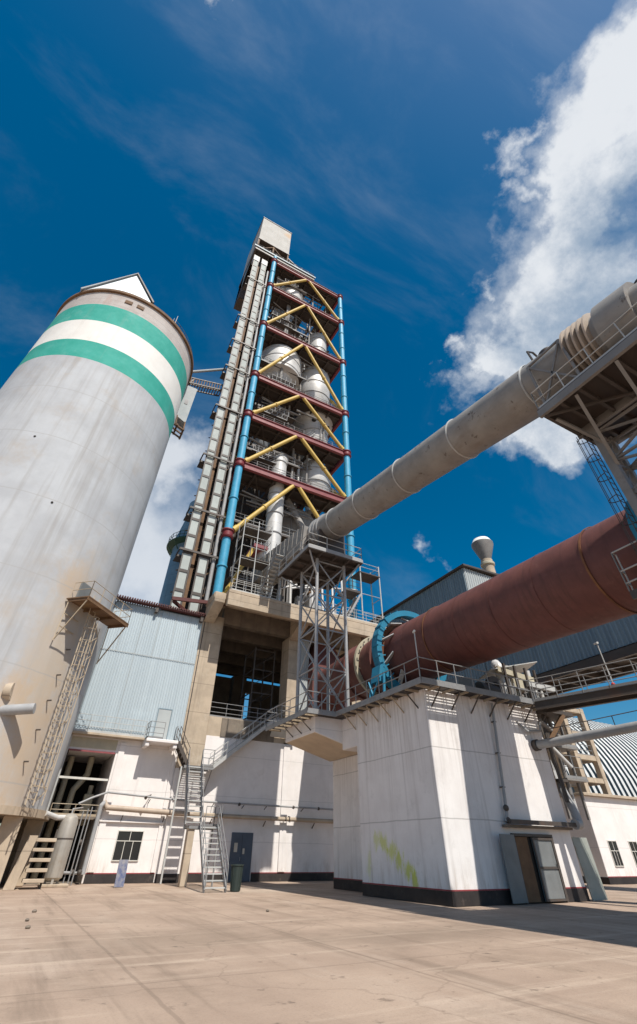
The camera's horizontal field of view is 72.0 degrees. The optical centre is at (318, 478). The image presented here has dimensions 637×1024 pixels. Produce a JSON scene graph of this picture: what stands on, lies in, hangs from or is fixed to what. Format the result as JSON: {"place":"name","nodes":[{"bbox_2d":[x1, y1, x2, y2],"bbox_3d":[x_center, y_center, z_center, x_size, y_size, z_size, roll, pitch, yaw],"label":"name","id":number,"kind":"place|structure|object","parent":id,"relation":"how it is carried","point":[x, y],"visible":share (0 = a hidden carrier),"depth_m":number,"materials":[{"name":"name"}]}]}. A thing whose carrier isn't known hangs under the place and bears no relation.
{"place":"outdoors","nodes":[
{"label":"outdoors","id":0,"kind":"place"},
{"bbox_2d":[158,500,194,609],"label":"gas cooling tower","id":1,"kind":"structure","parent":0,"point":[174,544],"depth_m":65.12,"materials":[{"name":"grey metal"}]},
{"bbox_2d":[0,881,636,1023],"bbox_3d":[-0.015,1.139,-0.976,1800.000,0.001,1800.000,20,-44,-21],"label":"ground","id":2,"kind":"structure","parent":0,"point":[312,952],"depth_m":8.35,"materials":[{"name":"concrete"}]},
{"bbox_2d":[2,829,58,889],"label":"staircase","id":3,"kind":"structure","parent":2,"relation":"on","point":[16,871],"depth_m":22.52,"materials":[{"name":"metal"}]},
{"bbox_2d":[38,807,82,886],"bbox_3d":[-14.483,20.901,25.047,1.450,3.529,1.100,20,-44,-21],"label":"upright tank","id":4,"kind":"object","parent":2,"relation":"on","point":[62,846],"visible":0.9,"depth_m":24.59,"materials":[{"name":"metal"}]},
{"bbox_2d":[62,800,105,885],"bbox_3d":[-14.068,21.879,26.553,0.567,4.020,1.954,-11,-42,14],"label":"vertical pipe rack","id":5,"kind":"object","parent":2,"relation":"on","point":[89,848],"visible":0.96,"depth_m":26.33,"materials":[{"name":"grey metal"}]},
{"bbox_2d":[0,273,193,886],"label":"concrete silo","id":6,"kind":"object","parent":2,"relation":"on","point":[92,389],"visible":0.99,"depth_m":31.58,"materials":[{"name":"grey concrete"}]},
{"bbox_2d":[45,810,65,819],"bbox_3d":[-15.068,19.464,25.306,0.260,0.410,1.872,-13,-42,16],"label":"stub pipe","id":7,"kind":"object","parent":6,"relation":"attached to","point":[51,815],"visible":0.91,"depth_m":25.02,"materials":[{"name":"metal"}]},
{"bbox_2d":[171,386,196,439],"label":"feed chute housing","id":8,"kind":"object","parent":6,"relation":"attached to","point":[185,406],"visible":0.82,"depth_m":52.23,"materials":[{"name":"grey metal"}]},
{"bbox_2d":[188,368,226,396],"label":"conveyor bridge","id":9,"kind":"structure","parent":6,"relation":"on","point":[191,383],"depth_m":60.98,"materials":[{"name":"metal"}]},
{"bbox_2d":[23,594,205,884],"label":"clad building","id":10,"kind":"structure","parent":2,"relation":"on","point":[129,722],"depth_m":31.77,"materials":[{"name":"white paint"}]},
{"bbox_2d":[30,756,98,877],"bbox_3d":[-16.976,22.941,29.898,2.910,6.600,5.500,20,-44,-21],"label":"bay pipework","id":11,"kind":"object","parent":10,"relation":"on","point":[86,805],"visible":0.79,"depth_m":29.62,"materials":[{"name":"beige paint"}]},
{"bbox_2d":[111,830,143,860],"bbox_3d":[-12.201,23.518,28.109,1.650,1.510,0.066,20,-44,-21],"label":"window","id":12,"kind":"structure","parent":10,"relation":"in","point":[128,843],"depth_m":28.12,"materials":[{"name":"black glass"}]},
{"bbox_2d":[152,708,172,739],"bbox_3d":[-11.667,18.348,32.787,1.090,2.100,0.050,20,-44,-21],"label":"door","id":13,"kind":"structure","parent":10,"relation":"in","point":[163,715],"depth_m":32.86,"materials":[{"name":"white metal"}]},
{"bbox_2d":[114,860,128,886],"bbox_3d":[-11.144,22.201,24.670,0.550,1.161,1.023,20,-44,-21],"label":"leaning board","id":14,"kind":"object","parent":2,"relation":"on","point":[121,873],"visible":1,"depth_m":24.47,"materials":[{"name":"metal"}]},
{"bbox_2d":[159,749,214,883],"bbox_3d":[-8.951,22.775,30.030,2.350,7.261,1.355,20,-44,-21],"label":"stair landing","id":15,"kind":"object","parent":2,"relation":"on","point":[206,769],"visible":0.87,"depth_m":30.64,"materials":[{"name":"metal"}]},
{"bbox_2d":[176,726,190,764],"bbox_3d":[-9.891,19.472,31.921,1.144,2.382,0.860,20,-44,-21],"label":"balcony stair","id":16,"kind":"object","parent":15,"relation":"on","point":[181,754],"visible":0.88,"depth_m":31.63,"materials":[{"name":"metal"}]},
{"bbox_2d":[209,706,276,770],"bbox_3d":[-5.827,20.287,34.564,4.947,4.810,0.910,20,-44,-21],"label":"facade stair","id":17,"kind":"object","parent":15,"relation":"on","point":[239,746],"visible":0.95,"depth_m":34.08,"materials":[{"name":"grey metal"}]},
{"bbox_2d":[177,805,222,886],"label":"staircase","id":18,"kind":"structure","parent":2,"relation":"on","point":[186,857],"depth_m":26.05,"materials":[{"name":"metal"}]},
{"bbox_2d":[184,749,203,825],"bbox_3d":[-8.378,20.750,29.692,1.060,4.490,2.207,20,-44,-21],"label":"stair","id":19,"kind":"object","parent":18,"relation":"on","point":[187,790],"visible":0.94,"depth_m":29.41,"materials":[{"name":"grey metal"}]},
{"bbox_2d":[199,806,228,892],"bbox_3d":[-5.930,20.541,24.606,1.164,3.852,5.373,13,-42,-14],"label":"yard stair","id":20,"kind":"object","parent":2,"relation":"on","point":[202,849],"visible":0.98,"depth_m":23.91,"materials":[{"name":"grey metal"}]},
{"bbox_2d":[230,864,243,891],"bbox_3d":[-4.246,20.596,22.638,0.660,1.030,0.660,20,-44,-21],"label":"waste bin","id":21,"kind":"object","parent":2,"relation":"on","point":[236,876],"visible":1,"depth_m":22.50,"materials":[{"name":"green plastic"}]},
{"bbox_2d":[187,716,333,882],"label":"whitewashed facade","id":22,"kind":"structure","parent":2,"relation":"on","point":[263,767],"depth_m":33.15,"materials":[{"name":"white paint"}]},
{"bbox_2d":[78,791,332,810],"bbox_3d":[-6.529,23.639,31.715,20.130,0.814,0.793,21,-44,-22],"label":"facade conduit","id":23,"kind":"object","parent":22,"relation":"attached to","point":[164,798],"visible":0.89,"depth_m":31.17,"materials":[{"name":"grey metal"}]},
{"bbox_2d":[103,800,332,827],"bbox_3d":[-5.909,24.341,31.622,18.667,1.072,0.575,20,-44,-21],"label":"facade steam pipe","id":24,"kind":"object","parent":22,"relation":"attached to","point":[107,806],"visible":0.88,"depth_m":30.74,"materials":[{"name":"beige metal"}]},
{"bbox_2d":[227,832,252,881],"bbox_3d":[-5.429,26.361,30.597,1.630,2.600,0.112,20,-44,-21],"label":"door","id":25,"kind":"structure","parent":22,"relation":"in","point":[241,843],"depth_m":30.72,"materials":[{"name":"metal"}]},
{"bbox_2d":[210,702,272,722],"bbox_3d":[-6.308,19.350,36.207,5.498,1.071,0.048,20,-44,-21],"label":"opening guard rail","id":26,"kind":"object","parent":22,"relation":"on","point":[239,715],"visible":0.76,"depth_m":36.05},
{"bbox_2d":[154,589,386,882],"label":"tower concrete base","id":27,"kind":"object","parent":2,"relation":"on","point":[239,628],"visible":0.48,"depth_m":40.58,"materials":[{"name":"beige concrete"}]},
{"bbox_2d":[171,596,228,606],"bbox_3d":[-10.240,11.088,39.441,5.989,1.246,0.200,25,-46,-26],"label":"red girder","id":28,"kind":"object","parent":27,"relation":"attached to","point":[190,600],"visible":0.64,"depth_m":38.66,"materials":[{"name":"red metal"}]},
{"bbox_2d":[230,518,277,599],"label":"scaffold","id":29,"kind":"object","parent":27,"relation":"on","point":[257,535],"visible":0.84,"depth_m":43.09,"materials":[{"name":"metal"}]},
{"bbox_2d":[238,647,275,721],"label":"steel stair frame","id":30,"kind":"object","parent":27,"relation":"on","point":[262,679],"visible":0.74,"depth_m":41.16,"materials":[{"name":"grey metal"}]},
{"bbox_2d":[258,544,284,596],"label":"access stair","id":31,"kind":"object","parent":27,"relation":"on","point":[272,575],"visible":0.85,"depth_m":40.22,"materials":[{"name":"grey metal"}]},
{"bbox_2d":[251,525,307,601],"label":"ribbed inlet box","id":32,"kind":"object","parent":27,"relation":"on","point":[291,542],"visible":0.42,"depth_m":41.07,"materials":[{"name":"metal"}]},
{"bbox_2d":[205,217,357,618],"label":"preheater tower","id":33,"kind":"structure","parent":27,"relation":"on","point":[254,478],"depth_m":64.57,"materials":[{"name":"metal"}]},
{"bbox_2d":[249,411,278,450],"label":"cyclone vessel","id":34,"kind":"object","parent":33,"relation":"on","point":[261,441],"visible":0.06,"depth_m":63.51,"materials":[{"name":"grey metal"}]},
{"bbox_2d":[256,453,288,596],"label":"riser pipe","id":35,"kind":"object","parent":33,"relation":"attached to","point":[274,516],"visible":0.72,"depth_m":52.03,"materials":[{"name":"metal"}]},
{"bbox_2d":[259,344,301,410],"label":"cyclone vessel","id":36,"kind":"object","parent":33,"relation":"on","point":[292,363],"visible":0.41,"depth_m":71.97,"materials":[{"name":"metal"}]},
{"bbox_2d":[271,286,303,321],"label":"cyclone vessel","id":37,"kind":"object","parent":33,"relation":"on","point":[294,292],"visible":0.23,"depth_m":88.34,"materials":[{"name":"metal"}]},
{"bbox_2d":[284,498,304,528],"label":"diagonal chute pipe","id":38,"kind":"object","parent":33,"relation":"attached to","point":[298,521],"visible":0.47,"depth_m":55.16,"materials":[{"name":"grey metal"}]},
{"bbox_2d":[293,454,299,480],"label":"hanging square duct","id":39,"kind":"object","parent":33,"relation":"attached to","point":[298,472],"visible":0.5,"depth_m":60.84,"materials":[{"name":"metal"}]},
{"bbox_2d":[282,509,313,583],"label":"cyclone vessel","id":40,"kind":"object","parent":33,"relation":"on","point":[286,521],"visible":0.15,"depth_m":55.59,"materials":[{"name":"grey metal"}]},
{"bbox_2d":[293,411,332,462],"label":"cyclone vessel","id":41,"kind":"object","parent":33,"relation":"on","point":[310,424],"visible":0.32,"depth_m":68.36,"materials":[{"name":"metal"}]},
{"bbox_2d":[299,366,329,404],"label":"cyclone vessel","id":42,"kind":"object","parent":33,"relation":"on","point":[315,385],"visible":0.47,"depth_m":74.47,"materials":[{"name":"metal"}]},
{"bbox_2d":[299,460,330,513],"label":"cyclone vessel","id":43,"kind":"object","parent":33,"relation":"on","point":[316,474],"visible":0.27,"depth_m":61.45,"materials":[{"name":"metal"}]},
{"bbox_2d":[310,332,326,352],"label":"cyclone vessel","id":44,"kind":"object","parent":33,"relation":"on","point":[318,340],"visible":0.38,"depth_m":84.47,"materials":[{"name":"metal"}]},
{"bbox_2d":[270,705,299,737],"bbox_3d":[-2.819,20.379,36.741,2.300,2.171,1.148,20,-44,-21],"label":"stair landing","id":45,"kind":"object","parent":27,"relation":"attached to","point":[282,734],"visible":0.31,"depth_m":36.28,"materials":[{"name":"metal"}]},
{"bbox_2d":[299,640,308,709],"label":"sheet panel","id":46,"kind":"object","parent":27,"relation":"attached to","point":[305,665],"visible":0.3,"depth_m":40.61,"materials":[{"name":"grey metal"}]},
{"bbox_2d":[276,578,356,614],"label":"railing","id":47,"kind":"object","parent":27,"relation":"on","point":[297,598],"visible":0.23,"depth_m":43.57,"materials":[{"name":"grey metal"}]},
{"bbox_2d":[307,644,366,710],"bbox_3d":[1.496,18.324,38.912,4.501,8.800,10.827,20,-44,-21],"label":"kiln inlet hood","id":48,"kind":"object","parent":27,"relation":"on","point":[333,683],"visible":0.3,"depth_m":38.50,"materials":[{"name":"metal"}]},
{"bbox_2d":[318,563,383,624],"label":"stair scaffold","id":49,"kind":"object","parent":27,"relation":"on","point":[361,576],"visible":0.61,"depth_m":46.51,"materials":[{"name":"metal"}]},
{"bbox_2d":[486,614,636,696],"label":"conveyor gallery","id":50,"kind":"object","parent":2,"relation":"on","point":[616,640],"visible":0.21,"depth_m":33.92,"materials":[{"name":"grey metal"}]},
{"bbox_2d":[541,708,611,794],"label":"concrete stair frame","id":51,"kind":"object","parent":2,"relation":"on","point":[594,759],"visible":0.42,"depth_m":46.77,"materials":[{"name":"beige concrete"}]},
{"bbox_2d":[571,837,607,900],"bbox_3d":[12.814,18.409,20.756,1.275,2.220,0.247,24,-46,-25],"label":"sheet panel","id":52,"kind":"object","parent":2,"relation":"on","point":[589,870],"visible":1,"depth_m":20.68,"materials":[{"name":"grey metal"}]},
{"bbox_2d":[559,792,636,883],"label":"white outbuilding","id":53,"kind":"structure","parent":2,"relation":"on","point":[608,831],"depth_m":35.04,"materials":[{"name":"paint"}]},
{"bbox_2d":[607,840,624,866],"bbox_3d":[23.097,29.108,34.074,1.100,1.550,0.066,20,-44,-21],"label":"window","id":54,"kind":"structure","parent":53,"relation":"in","point":[615,853],"depth_m":34.07,"materials":[{"name":"black glass"}]},
{"bbox_2d":[628,841,636,866],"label":"window","id":55,"kind":"structure","parent":53,"relation":"in","point":[632,844],"depth_m":35.16,"materials":[{"name":"black glass"}]},
{"bbox_2d":[611,540,636,599],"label":"railing","id":56,"kind":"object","parent":2,"relation":"on","point":[633,592],"depth_m":16.34,"materials":[{"name":"metal"}]},
{"bbox_2d":[348,510,636,697],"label":"rotary kiln","id":57,"kind":"object","parent":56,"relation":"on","point":[574,584],"visible":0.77,"depth_m":21.32,"materials":[{"name":"brown metal"}]},
{"bbox_2d":[625,500,636,539],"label":"ladder","id":58,"kind":"object","parent":57,"relation":"attached to","point":[633,530],"visible":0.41,"depth_m":16.70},
{"bbox_2d":[0,0,636,824],"label":"sky","id":59,"kind":"structure","parent":0,"point":[463,173],"materials":[{"name":"blue"}]},
{"bbox_2d":[369,564,498,682],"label":"clad transfer house","id":60,"kind":"structure","parent":0,"point":[458,580],"depth_m":48.56,"materials":[{"name":"grey metal"}]},
{"bbox_2d":[471,536,495,572],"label":"vent stack","id":61,"kind":"object","parent":60,"relation":"on","point":[482,547],"visible":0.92,"depth_m":59.45,"materials":[{"name":"beige metal"}]},
{"bbox_2d":[286,689,589,906],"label":"kiln pier","id":62,"kind":"structure","parent":0,"point":[418,811],"depth_m":21.15,"materials":[{"name":"paint"}]},
{"bbox_2d":[265,656,547,736],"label":"pier walkway","id":63,"kind":"structure","parent":62,"relation":"on","point":[416,685],"depth_m":23.51,"materials":[{"name":"metal"}]},
{"bbox_2d":[278,532,362,712],"bbox_3d":[0.009,11.098,32.416,4.900,12.451,5.466,20,-44,-21],"label":"lattice mast","id":64,"kind":"object","parent":63,"relation":"on","point":[318,568],"visible":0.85,"depth_m":33.29,"materials":[{"name":"grey metal"}]},
{"bbox_2d":[305,279,636,553],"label":"tertiary air duct","id":65,"kind":"object","parent":64,"relation":"on","point":[503,410],"visible":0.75,"depth_m":22.20,"materials":[{"name":"grey metal"}]},
{"bbox_2d":[368,610,446,697],"bbox_3d":[6.067,12.624,30.148,6.747,7.293,1.571,20,-44,-21],"label":"gear guard","id":66,"kind":"object","parent":63,"relation":"on","point":[380,667],"visible":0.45,"depth_m":29.45,"materials":[{"name":"blue metal"}]},
{"bbox_2d":[412,630,419,675],"bbox_3d":[4.980,8.909,22.171,0.120,2.540,0.331,0,-41,1],"label":"lamp pole","id":67,"kind":"object","parent":63,"relation":"on","point":[416,649],"visible":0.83,"depth_m":22.32,"materials":[{"name":"grey metal"}]},
{"bbox_2d":[479,660,590,819],"bbox_3d":[11.805,14.234,24.867,5.920,7.950,3.200,20,-44,-21],"label":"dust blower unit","id":68,"kind":"object","parent":63,"relation":"on","point":[514,671],"visible":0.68,"depth_m":25.08,"materials":[{"name":"metal"}]},
{"bbox_2d":[541,715,569,802],"bbox_3d":[12.591,14.807,23.414,0.549,4.008,0.123,20,-44,-21],"label":"cable ladder","id":69,"kind":"object","parent":68,"relation":"attached to","point":[559,775],"visible":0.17,"depth_m":22.96,"materials":[{"name":"metal"}]},
{"bbox_2d":[528,657,636,713],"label":"walkway bridge","id":70,"kind":"structure","parent":63,"relation":"attached to","point":[587,697],"depth_m":22.55,"materials":[{"name":"metal"}]},
{"bbox_2d":[593,642,614,684],"bbox_3d":[15.096,9.855,23.116,0.190,2.490,0.336,8,-41,-8],"label":"lamp pole","id":71,"kind":"object","parent":70,"relation":"on","point":[597,643],"visible":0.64,"depth_m":23.18,"materials":[{"name":"grey metal"}]},
{"bbox_2d":[490,703,509,823],"bbox_3d":[8.859,13.743,21.554,0.932,5.090,0.294,20,-44,-21],"label":"pier downpipe","id":72,"kind":"object","parent":62,"relation":"attached to","point":[503,787],"visible":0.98,"depth_m":21.23,"materials":[{"name":"grey metal"}]},
{"bbox_2d":[499,824,572,903],"bbox_3d":[10.022,17.115,19.540,5.050,2.590,0.319,20,-44,-21],"label":"pier metal door","id":73,"kind":"structure","parent":62,"relation":"attached to","point":[533,869],"depth_m":19.19,"materials":[{"name":"metal"}]},
{"bbox_2d":[508,757,583,829],"bbox_3d":[10.716,14.866,22.412,5.400,4.744,1.505,20,-44,-21],"label":"elbow duct","id":74,"kind":"object","parent":62,"relation":"attached to","point":[576,823],"visible":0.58,"depth_m":21.24,"materials":[{"name":"grey metal"}]},
{"bbox_2d":[538,714,564,791],"bbox_3d":[13.024,14.780,23.731,1.692,3.668,0.509,1,-41,0],"label":"diagonal support brace","id":75,"kind":"object","parent":62,"relation":"attached to","point":[559,721],"visible":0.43,"depth_m":24.23,"materials":[{"name":"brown metal"}]},
{"bbox_2d":[531,710,636,750],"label":"overhead pipe","id":76,"kind":"object","parent":62,"relation":"attached to","point":[594,734],"visible":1,"depth_m":21.32,"materials":[{"name":"grey metal"}]},
{"bbox_2d":[446,677,502,692],"bbox_3d":[7.969,11.641,24.202,5.220,1.090,1.292,20,-44,-21],"label":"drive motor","id":77,"kind":"object","parent":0,"point":[468,682],"visible":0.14,"depth_m":24.39,"materials":[{"name":"metal"}]},
{"bbox_2d":[526,302,636,515],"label":"trestle platform","id":78,"kind":"structure","parent":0,"point":[595,401],"depth_m":17.10,"materials":[{"name":"metal"}]},
{"bbox_2d":[576,434,636,553],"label":"caged ladder","id":79,"kind":"object","parent":78,"relation":"attached to","point":[616,494],"visible":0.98,"depth_m":16.77,"materials":[{"name":"metal"}]},
{"bbox_2d":[547,717,636,796],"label":"arched storage hall","id":80,"kind":"structure","parent":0,"point":[617,754],"depth_m":61.86,"materials":[{"name":"white metal"}]},
{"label":"elevator pit frame","id":81,"kind":"object","parent":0,"visible":0},
{"bbox_2d":[172,600,185,610],"bbox_3d":[-11.994,11.923,39.481,0.200,0.250,4.386,-9,-41,11],"label":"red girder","id":82,"kind":"object","parent":81,"relation":"on","point":[177,604],"visible":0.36,"depth_m":38.37,"materials":[{"name":"red metal"}]},
{"bbox_2d":[170,255,259,608],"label":"bucket elevator","id":83,"kind":"object","parent":81,"relation":"on","point":[185,562],"visible":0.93,"depth_m":51.09,"materials":[{"name":"paint"}]},
{"bbox_2d":[170,267,268,613],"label":"elevator support mast","id":84,"kind":"object","parent":81,"relation":"on","point":[212,555],"visible":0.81,"depth_m":52.70,"materials":[{"name":"grey metal"}]},
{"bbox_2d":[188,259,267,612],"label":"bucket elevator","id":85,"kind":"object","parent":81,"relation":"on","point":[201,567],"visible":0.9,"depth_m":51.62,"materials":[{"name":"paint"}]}
]}

